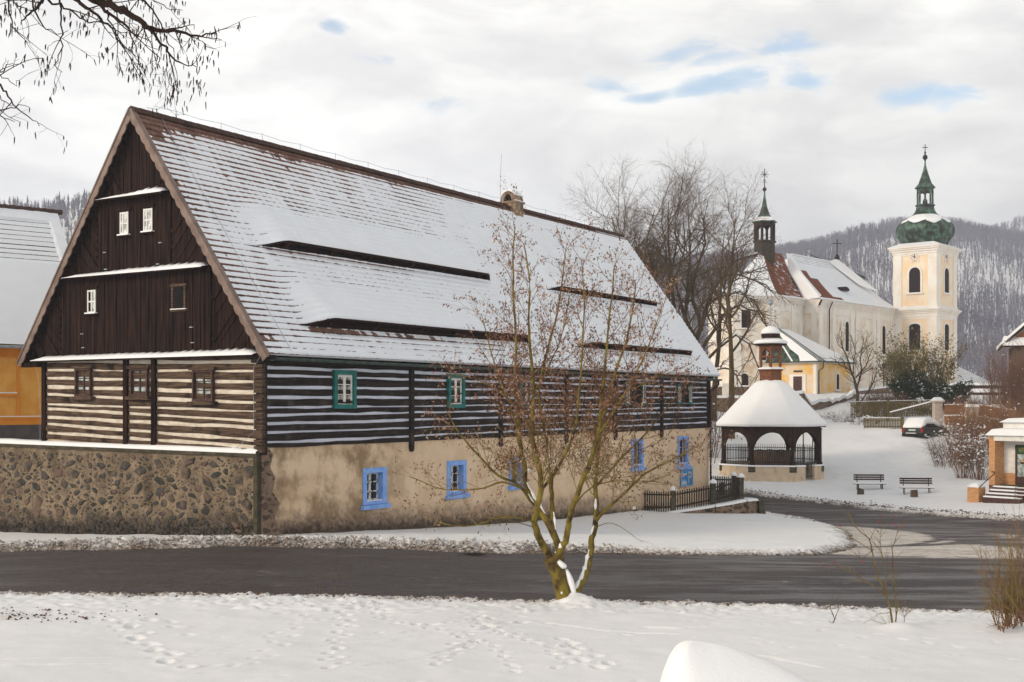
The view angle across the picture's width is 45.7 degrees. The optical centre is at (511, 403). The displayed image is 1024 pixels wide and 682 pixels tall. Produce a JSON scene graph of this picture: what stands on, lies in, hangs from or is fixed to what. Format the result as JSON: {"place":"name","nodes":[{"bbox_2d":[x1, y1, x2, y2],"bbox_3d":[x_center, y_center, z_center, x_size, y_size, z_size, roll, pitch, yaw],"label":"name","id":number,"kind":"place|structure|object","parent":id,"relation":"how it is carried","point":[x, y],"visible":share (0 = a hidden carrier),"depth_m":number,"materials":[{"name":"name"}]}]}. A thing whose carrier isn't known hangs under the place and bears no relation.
{"place":"outdoors","nodes":[
{"label":"outdoors","id":0,"kind":"place"},
{"bbox_2d":[60,208,83,241],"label":"hill","id":1,"kind":"structure","parent":0,"point":[63,221],"depth_m":434.70,"materials":[{"name":"white snow"}]},
{"bbox_2d":[0,188,89,243],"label":"hill woodland","id":2,"kind":"object","parent":1,"relation":"on","point":[59,205],"visible":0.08,"depth_m":465.14,"materials":[{"name":"grey plant"}]},
{"bbox_2d":[459,553,485,555],"bbox_3d":[-1.044,3.970,31.900,0.740,0.012,0.740,0,0,0],"label":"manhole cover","id":3,"kind":"object","parent":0,"point":[476,554],"visible":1,"depth_m":31.89,"materials":[{"name":"metal"}]},
{"bbox_2d":[0,392,1023,681],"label":"ground","id":4,"kind":"structure","parent":0,"point":[188,636],"depth_m":21.04,"materials":[{"name":"white snow"}]},
{"bbox_2d":[0,204,67,439],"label":"orange house","id":5,"kind":"structure","parent":4,"relation":"on","point":[33,244],"depth_m":53.09,"materials":[{"name":"tile"}]},
{"bbox_2d":[0,0,258,153],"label":"overhanging tree","id":6,"kind":"object","parent":4,"relation":"on","point":[117,9],"visible":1,"depth_m":10.43,"materials":[{"name":"brown plant"}]},
{"bbox_2d":[0,438,260,535],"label":"stone wall","id":7,"kind":"structure","parent":4,"relation":"on","point":[59,487],"depth_m":36.70,"materials":[{"name":"stone"}]},
{"bbox_2d":[0,533,638,553],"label":"snow clods","id":8,"kind":"object","parent":4,"relation":"on","point":[297,534],"visible":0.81,"depth_m":33.23,"materials":[{"name":"white snow"}]},
{"bbox_2d":[16,71,722,535],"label":"log house","id":9,"kind":"structure","parent":4,"relation":"on","point":[292,319],"depth_m":38.41,"materials":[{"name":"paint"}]},
{"bbox_2d":[70,365,95,399],"bbox_3d":[-13.378,-0.640,37.845,0.980,1.060,0.200,0,0,32],"label":"window","id":10,"kind":"structure","parent":9,"relation":"in","point":[76,396],"depth_m":37.85,"materials":[{"name":"paint"}]},
{"bbox_2d":[84,285,98,315],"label":"window","id":11,"kind":"structure","parent":9,"relation":"in","point":[93,292],"depth_m":37.61,"materials":[{"name":"white paint"}]},
{"bbox_2d":[117,207,131,237],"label":"window","id":12,"kind":"structure","parent":9,"relation":"in","point":[124,216],"depth_m":36.82,"materials":[{"name":"white paint"}]},
{"bbox_2d":[125,365,150,399],"bbox_3d":[-11.218,-0.620,36.499,0.990,1.020,0.200,0,0,32],"label":"window","id":13,"kind":"structure","parent":9,"relation":"in","point":[143,368],"depth_m":36.49,"materials":[{"name":"paint"}]},
{"bbox_2d":[140,203,155,234],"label":"window","id":14,"kind":"structure","parent":9,"relation":"in","point":[147,213],"depth_m":36.26,"materials":[{"name":"white paint"}]},
{"bbox_2d":[170,283,187,311],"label":"window","id":15,"kind":"structure","parent":9,"relation":"in","point":[178,291],"depth_m":35.60,"materials":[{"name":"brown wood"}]},
{"bbox_2d":[187,367,217,404],"bbox_3d":[-8.940,-0.495,35.079,1.060,1.090,0.200,0,0,32],"label":"window","id":16,"kind":"structure","parent":9,"relation":"in","point":[195,401],"depth_m":35.08,"materials":[{"name":"paint"}]},
{"bbox_2d":[332,370,356,408],"bbox_3d":[-5.096,-0.420,36.960,0.134,1.168,1.028,0,0,32],"label":"window","id":17,"kind":"structure","parent":9,"relation":"in","point":[351,375],"depth_m":36.96,"materials":[{"name":"green paint"}]},
{"bbox_2d":[361,467,390,509],"bbox_3d":[-4.403,2.675,38.349,0.420,1.290,1.390,0,0,32],"label":"window","id":18,"kind":"structure","parent":9,"relation":"in","point":[374,479],"depth_m":38.47,"materials":[{"name":"blue paint"}]},
{"bbox_2d":[446,374,465,407],"bbox_3d":[-1.941,-0.420,42.022,0.134,1.168,0.998,0,0,32],"label":"window","id":19,"kind":"structure","parent":9,"relation":"in","point":[457,378],"depth_m":42.00,"materials":[{"name":"green paint"}]},
{"bbox_2d":[445,460,470,499],"bbox_3d":[-1.997,2.645,42.210,0.420,1.310,1.370,0,0,32],"label":"window","id":20,"kind":"structure","parent":9,"relation":"in","point":[452,466],"depth_m":42.36,"materials":[{"name":"blue paint"}]},
{"bbox_2d":[507,457,523,489],"bbox_3d":[0.090,2.605,45.558,0.420,1.230,1.280,0,0,32],"label":"window","id":21,"kind":"structure","parent":9,"relation":"in","point":[510,487],"depth_m":45.53,"materials":[{"name":"blue paint"}]},
{"bbox_2d":[518,377,532,406],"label":"window","id":22,"kind":"structure","parent":9,"relation":"in","point":[521,377],"depth_m":45.86,"materials":[{"name":"green paint"}]},
{"bbox_2d":[625,381,645,404],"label":"window","id":23,"kind":"structure","parent":9,"relation":"in","point":[638,391],"depth_m":54.09,"materials":[{"name":"glass"}]},
{"bbox_2d":[630,439,645,470],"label":"window","id":24,"kind":"structure","parent":9,"relation":"in","point":[641,457],"depth_m":54.48,"materials":[{"name":"blue paint"}]},
{"bbox_2d":[677,384,691,403],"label":"window","id":25,"kind":"structure","parent":9,"relation":"in","point":[684,399],"depth_m":58.42,"materials":[{"name":"paint"}]},
{"bbox_2d":[677,436,691,468],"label":"window","id":26,"kind":"structure","parent":9,"relation":"in","point":[681,442],"depth_m":58.70,"materials":[{"name":"blue paint"}]},
{"bbox_2d":[680,467,692,486],"bbox_3d":[8.461,3.575,58.746,0.037,0.890,1.500,0,0,32],"label":"parking sign","id":27,"kind":"object","parent":9,"relation":"attached to","point":[685,480],"visible":0.97,"depth_m":58.77,"materials":[{"name":"blue metal"}]},
{"bbox_2d":[1,590,987,624],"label":"leaf litter","id":28,"kind":"object","parent":4,"relation":"on","point":[153,592],"visible":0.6,"depth_m":23.85,"materials":[{"name":"brown plant"}]},
{"bbox_2d":[392,176,742,599],"bbox_3d":[1.032,-0.231,23.453,6.755,8.699,4.145,0,0,0],"label":"alder tree","id":29,"kind":"object","parent":4,"relation":"on","point":[556,565],"visible":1,"depth_m":23.21,"materials":[{"name":"brown plant"}]},
{"bbox_2d":[556,171,678,302],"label":"linden tree","id":30,"kind":"object","parent":4,"relation":"on","point":[638,248],"visible":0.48,"depth_m":91.57,"materials":[{"name":"brown plant"}]},
{"bbox_2d":[609,195,681,284],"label":"linden tree","id":31,"kind":"object","parent":4,"relation":"on","point":[638,231],"visible":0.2,"depth_m":96.74,"materials":[{"name":"brown plant"}]},
{"bbox_2d":[598,137,742,355],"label":"linden tree","id":32,"kind":"object","parent":4,"relation":"on","point":[660,236],"visible":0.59,"depth_m":89.66,"materials":[{"name":"brown plant"}]},
{"bbox_2d":[608,130,736,324],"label":"linden tree","id":33,"kind":"object","parent":4,"relation":"on","point":[668,271],"visible":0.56,"depth_m":90.57,"materials":[{"name":"brown plant"}]},
{"bbox_2d":[590,147,759,326],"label":"linden tree","id":34,"kind":"object","parent":4,"relation":"on","point":[687,286],"visible":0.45,"depth_m":92.72,"materials":[{"name":"brown plant"}]},
{"bbox_2d":[666,497,758,513],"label":"stone wall","id":35,"kind":"structure","parent":4,"relation":"on","point":[747,505],"depth_m":54.12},
{"bbox_2d":[644,472,744,511],"bbox_3d":[9.407,4.229,56.719,4.208,2.182,7.660,0,0,36],"label":"picket fence","id":36,"kind":"object","parent":35,"relation":"on","point":[735,485],"visible":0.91,"depth_m":54.45,"materials":[{"name":"wood"}]},
{"bbox_2d":[633,197,798,394],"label":"arching tree","id":37,"kind":"object","parent":4,"relation":"on","point":[697,335],"visible":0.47,"depth_m":92.38,"materials":[{"name":"brown plant"}]},
{"bbox_2d":[663,195,774,419],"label":"linden tree","id":38,"kind":"object","parent":4,"relation":"on","point":[718,333],"visible":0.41,"depth_m":96.05,"materials":[{"name":"brown plant"}]},
{"bbox_2d":[709,379,734,459],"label":"undergrowth","id":39,"kind":"object","parent":4,"relation":"on","point":[714,420],"visible":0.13,"depth_m":79.82,"materials":[{"name":"brown plant"}]},
{"bbox_2d":[722,383,728,394],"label":"gravestone","id":40,"kind":"object","parent":4,"relation":"on","point":[725,388],"visible":0.54,"depth_m":107.70,"materials":[{"name":"white stone"}]},
{"bbox_2d":[672,164,784,438],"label":"linden tree","id":41,"kind":"object","parent":4,"relation":"on","point":[728,315],"visible":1,"depth_m":86.34,"materials":[{"name":"brown plant"}]},
{"bbox_2d":[717,395,741,411],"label":"churchyard wall","id":42,"kind":"structure","parent":4,"relation":"on","point":[721,402],"depth_m":102.78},
{"bbox_2d":[711,385,748,394],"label":"churchyard wall","id":43,"kind":"structure","parent":4,"relation":"on","point":[745,387],"depth_m":108.78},
{"bbox_2d":[660,640,809,681],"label":"snow heap","id":44,"kind":"object","parent":4,"relation":"on","point":[693,661],"visible":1,"depth_m":12.38,"materials":[{"name":"white snow"}]},
{"bbox_2d":[758,500,765,513],"bbox_3d":[11.350,5.025,55.000,0.440,1.350,0.400,0,0,0],"label":"kerb stone","id":45,"kind":"object","parent":4,"relation":"on","point":[761,508],"visible":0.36,"depth_m":54.84,"materials":[{"name":"grey stone"}]},
{"bbox_2d":[716,299,826,481],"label":"well pavilion","id":46,"kind":"structure","parent":4,"relation":"on","point":[770,401],"depth_m":72.06,"materials":[{"name":"stone"}]},
{"bbox_2d":[765,329,855,393],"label":"sacristy","id":47,"kind":"structure","parent":4,"relation":"on","point":[806,371],"depth_m":115.79,"materials":[{"name":"paint"}]},
{"bbox_2d":[793,370,802,390],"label":"door","id":48,"kind":"structure","parent":47,"relation":"in","point":[797,380],"depth_m":115.19,"materials":[{"name":"paint"}]},
{"bbox_2d":[835,372,841,390],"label":"window","id":49,"kind":"structure","parent":47,"relation":"in","point":[837,376],"depth_m":117.23,"materials":[{"name":"white wood"}]},
{"bbox_2d":[796,390,855,409],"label":"churchyard wall","id":50,"kind":"structure","parent":4,"relation":"on","point":[817,404],"depth_m":107.58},
{"bbox_2d":[818,409,845,418],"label":"bramble","id":51,"kind":"object","parent":4,"relation":"on","point":[826,415],"visible":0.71,"depth_m":103.15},
{"bbox_2d":[708,144,961,390],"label":"church","id":52,"kind":"structure","parent":4,"relation":"on","point":[925,255],"depth_m":131.36,"materials":[{"name":"white paint"}]},
{"bbox_2d":[738,308,753,329],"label":"window","id":53,"kind":"structure","parent":52,"relation":"in","point":[744,322],"depth_m":118.09,"materials":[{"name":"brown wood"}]},
{"bbox_2d":[742,372,749,387],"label":"window","id":54,"kind":"structure","parent":52,"relation":"in","point":[744,382],"depth_m":118.09,"materials":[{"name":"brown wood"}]},
{"bbox_2d":[757,347,765,361],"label":"window","id":55,"kind":"structure","parent":52,"relation":"in","point":[763,359],"depth_m":118.26,"materials":[{"name":"white wood"}]},
{"bbox_2d":[843,319,850,353],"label":"window","id":56,"kind":"structure","parent":52,"relation":"in","point":[847,324],"depth_m":126.32,"materials":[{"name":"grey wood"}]},
{"bbox_2d":[880,323,886,355],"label":"window","id":57,"kind":"structure","parent":52,"relation":"in","point":[883,327],"depth_m":133.13,"materials":[{"name":"grey wood"}]},
{"bbox_2d":[829,593,840,622],"bbox_3d":[5.582,3.585,21.000,0.209,0.625,0.067,0,0,0],"label":"sapling","id":58,"kind":"object","parent":4,"relation":"on","point":[831,610],"visible":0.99,"depth_m":21.00,"materials":[{"name":"brown plant"}]},
{"bbox_2d":[827,410,855,421],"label":"bramble","id":59,"kind":"object","parent":4,"relation":"on","point":[841,418],"visible":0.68,"depth_m":100.72,"materials":[{"name":"grey plant"}]},
{"bbox_2d":[836,412,870,421],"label":"bramble","id":60,"kind":"object","parent":4,"relation":"on","point":[843,419],"visible":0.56,"depth_m":98.95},
{"bbox_2d":[815,322,892,413],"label":"tree","id":61,"kind":"object","parent":4,"relation":"on","point":[860,373],"visible":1,"depth_m":104.02,"materials":[{"name":"brown plant"}]},
{"bbox_2d":[857,488,863,494],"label":"stone stub","id":62,"kind":"object","parent":4,"relation":"on","point":[860,491],"visible":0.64,"depth_m":66.68,"materials":[{"name":"grey stone"}]},
{"bbox_2d":[847,415,880,424],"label":"bramble","id":63,"kind":"object","parent":4,"relation":"on","point":[857,420],"visible":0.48,"depth_m":95.89,"materials":[{"name":"grey plant"}]},
{"bbox_2d":[845,391,885,417],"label":"bare shrub","id":64,"kind":"object","parent":4,"relation":"on","point":[878,399],"visible":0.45,"depth_m":102.61,"materials":[{"name":"brown plant"}]},
{"bbox_2d":[853,474,886,488],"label":"park bench","id":65,"kind":"object","parent":4,"relation":"on","point":[857,477],"visible":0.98,"depth_m":68.77,"materials":[{"name":"paint"}]},
{"bbox_2d":[820,510,920,623],"bbox_3d":[6.143,2.848,20.732,1.800,2.160,0.432,0,0,0],"label":"berry sapling","id":66,"kind":"object","parent":4,"relation":"on","point":[888,603],"visible":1,"depth_m":20.70,"materials":[{"name":"brown plant"}]},
{"bbox_2d":[852,385,891,393],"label":"churchyard wall","id":67,"kind":"structure","parent":4,"relation":"on","point":[875,389],"depth_m":119.29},
{"bbox_2d":[727,488,1022,520],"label":"snow bank","id":68,"kind":"object","parent":4,"relation":"on","point":[905,508],"visible":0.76,"depth_m":58.92,"materials":[{"name":"white snow"}]},
{"bbox_2d":[864,417,903,428],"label":"wooden fence","id":69,"kind":"object","parent":4,"relation":"on","point":[883,420],"visible":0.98,"depth_m":90.91,"materials":[{"name":"wood"}]},
{"bbox_2d":[865,387,905,415],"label":"bare shrub","id":70,"kind":"object","parent":4,"relation":"on","point":[886,398],"visible":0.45,"depth_m":102.92,"materials":[{"name":"plant"}]},
{"bbox_2d":[851,400,931,421],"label":"wooden fence","id":71,"kind":"object","parent":4,"relation":"on","point":[893,404],"visible":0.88,"depth_m":97.90,"materials":[{"name":"brown wood"}]},
{"bbox_2d":[877,387,918,416],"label":"bare shrub","id":72,"kind":"object","parent":4,"relation":"on","point":[892,398],"visible":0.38,"depth_m":101.73,"materials":[{"name":"plant"}]},
{"bbox_2d":[886,365,932,409],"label":"evergreen bush","id":73,"kind":"object","parent":4,"relation":"on","point":[901,385],"visible":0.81,"depth_m":105.06,"materials":[{"name":"green plant"}]},
{"bbox_2d":[910,490,917,496],"bbox_3d":[21.247,4.915,64.197,0.330,0.720,0.280,0,0,-10],"label":"stone stub","id":74,"kind":"object","parent":4,"relation":"on","point":[913,493],"visible":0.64,"depth_m":64.08,"materials":[{"name":"stone"}]},
{"bbox_2d":[899,477,934,494],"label":"park bench","id":75,"kind":"object","parent":4,"relation":"on","point":[928,482],"visible":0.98,"depth_m":65.74,"materials":[{"name":"wood"}]},
{"bbox_2d":[859,324,985,405],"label":"shrub","id":76,"kind":"object","parent":4,"relation":"on","point":[899,366],"visible":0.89,"depth_m":107.01,"materials":[{"name":"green plant"}]},
{"bbox_2d":[902,417,949,438],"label":"parked car","id":77,"kind":"object","parent":4,"relation":"on","point":[917,427],"visible":0.69,"depth_m":84.33,"materials":[{"name":"black paint"}]},
{"bbox_2d":[913,395,943,414],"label":"evergreen bush","id":78,"kind":"object","parent":4,"relation":"on","point":[921,399],"visible":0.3,"depth_m":102.84,"materials":[{"name":"green plant"}]},
{"bbox_2d":[913,382,957,405],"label":"evergreen bush","id":79,"kind":"object","parent":4,"relation":"on","point":[932,393],"visible":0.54,"depth_m":104.35,"materials":[{"name":"green plant"}]},
{"bbox_2d":[930,397,944,423],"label":"gatepost","id":80,"kind":"object","parent":4,"relation":"on","point":[937,412],"visible":0.86,"depth_m":93.70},
{"bbox_2d":[890,401,931,413],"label":"handrail","id":81,"kind":"object","parent":80,"relation":"attached to","point":[909,407],"visible":1,"depth_m":95.71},
{"bbox_2d":[920,426,974,468],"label":"snowy shrub","id":82,"kind":"object","parent":4,"relation":"on","point":[932,450],"visible":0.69,"depth_m":73.90,"materials":[{"name":"brown plant"}]},
{"bbox_2d":[932,377,974,408],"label":"evergreen bush","id":83,"kind":"object","parent":4,"relation":"on","point":[960,385],"visible":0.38,"depth_m":105.28,"materials":[{"name":"green plant"}]},
{"bbox_2d":[935,423,979,477],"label":"snowy shrub","id":84,"kind":"object","parent":4,"relation":"on","point":[958,472],"visible":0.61,"depth_m":69.96,"materials":[{"name":"brown plant"}]},
{"bbox_2d":[933,412,988,457],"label":"snowy shrub","id":85,"kind":"object","parent":4,"relation":"on","point":[942,428],"visible":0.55,"depth_m":76.20,"materials":[{"name":"brown plant"}]},
{"bbox_2d":[950,423,988,479],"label":"snowy shrub","id":86,"kind":"object","parent":4,"relation":"on","point":[980,469],"visible":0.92,"depth_m":68.82,"materials":[{"name":"brown plant"}]},
{"bbox_2d":[957,367,986,381],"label":"house","id":87,"kind":"structure","parent":4,"relation":"on","point":[966,375],"depth_m":139.59,"materials":[{"name":"tile"}]},
{"bbox_2d":[965,404,978,429],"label":"gatepost","id":88,"kind":"object","parent":4,"relation":"on","point":[966,405],"visible":0.32,"depth_m":85.70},
{"bbox_2d":[943,382,1003,394],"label":"shed","id":89,"kind":"structure","parent":4,"relation":"on","point":[979,386],"depth_m":128.00,"materials":[{"name":"paint"}]},
{"bbox_2d":[935,392,1015,444],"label":"bare shrub","id":90,"kind":"object","parent":4,"relation":"on","point":[955,422],"visible":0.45,"depth_m":79.56,"materials":[{"name":"brown plant"}]},
{"bbox_2d":[949,388,1001,405],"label":"bare shrub","id":91,"kind":"object","parent":4,"relation":"on","point":[962,397],"visible":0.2,"depth_m":92.08,"materials":[{"name":"brown plant"}]},
{"bbox_2d":[944,404,1016,428],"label":"wooden fence","id":92,"kind":"object","parent":4,"relation":"on","point":[959,408],"visible":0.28,"depth_m":90.22,"materials":[{"name":"orange wood"}]},
{"bbox_2d":[942,389,1022,456],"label":"bare shrub","id":93,"kind":"object","parent":4,"relation":"on","point":[986,418],"visible":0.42,"depth_m":75.87,"materials":[{"name":"brown plant"}]},
{"bbox_2d":[964,382,1023,451],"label":"bare shrub","id":94,"kind":"object","parent":4,"relation":"on","point":[1008,415],"visible":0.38,"depth_m":73.39,"materials":[{"name":"brown plant"}]},
{"bbox_2d":[966,342,1023,414],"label":"bare shrub","id":95,"kind":"object","parent":4,"relation":"on","point":[991,394],"visible":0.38,"depth_m":87.61,"materials":[{"name":"brown plant"}]},
{"bbox_2d":[967,418,1023,503],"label":"shop","id":96,"kind":"structure","parent":4,"relation":"on","point":[1006,463],"depth_m":59.70,"materials":[{"name":"paint"}]},
{"bbox_2d":[1015,445,1023,484],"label":"shop window","id":97,"kind":"structure","parent":96,"relation":"in","point":[1019,449],"depth_m":59.66,"materials":[{"name":"glass"}]},
{"bbox_2d":[969,508,1023,631],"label":"twiggy bush","id":98,"kind":"object","parent":4,"relation":"on","point":[1012,596],"visible":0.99,"depth_m":20.24,"materials":[{"name":"brown plant"}]},
{"bbox_2d":[973,331,1023,415],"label":"bare shrub","id":99,"kind":"object","parent":4,"relation":"on","point":[1010,391],"visible":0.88,"depth_m":83.78,"materials":[{"name":"plant"}]},
{"bbox_2d":[996,322,1023,396],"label":"timber house","id":100,"kind":"structure","parent":4,"relation":"on","point":[1017,338],"depth_m":91.69,"materials":[{"name":"orange wood"}]},
{"bbox_2d":[1001,497,1023,625],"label":"twiggy bush","id":101,"kind":"object","parent":4,"relation":"on","point":[1016,545],"visible":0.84,"depth_m":20.60,"materials":[{"name":"brown plant"}]},
{"bbox_2d":[0,546,1023,610],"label":"road","id":102,"kind":"structure","parent":0,"point":[804,579],"depth_m":28.11,"materials":[{"name":"grey asphalt"}]},
{"bbox_2d":[20,564,990,582],"bbox_3d":[-2.000,3.989,28.475,28.000,0.226,2.950,0,0,0],"label":"road marking","id":103,"kind":"object","parent":102,"relation":"on","point":[546,567],"visible":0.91,"depth_m":29.43,"materials":[{"name":"white paint"}]},
{"bbox_2d":[0,0,1023,257],"label":"sky","id":104,"kind":"structure","parent":0,"point":[839,102],"materials":[{"name":"white"}]},
{"bbox_2d":[663,228,1023,379],"bbox_3d":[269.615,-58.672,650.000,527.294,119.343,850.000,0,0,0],"label":"hill","id":105,"kind":"structure","parent":0,"point":[986,277],"depth_m":552.95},
{"bbox_2d":[639,216,1023,385],"bbox_3d":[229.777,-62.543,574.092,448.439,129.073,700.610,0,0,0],"label":"hill woodland","id":106,"kind":"object","parent":105,"relation":"on","point":[989,331],"visible":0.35,"depth_m":555.62,"materials":[{"name":"grey plant"}]},
{"bbox_2d":[709,491,1023,555],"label":"side road","id":107,"kind":"structure","parent":0,"point":[936,535],"depth_m":48.41,"materials":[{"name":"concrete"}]},
{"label":"hill","id":108,"kind":"structure","parent":0,"visible":0},
{"bbox_2d":[988,215,1023,231],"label":"hill woodland","id":109,"kind":"object","parent":108,"relation":"on","point":[1016,224],"visible":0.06,"depth_m":947.19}
]}

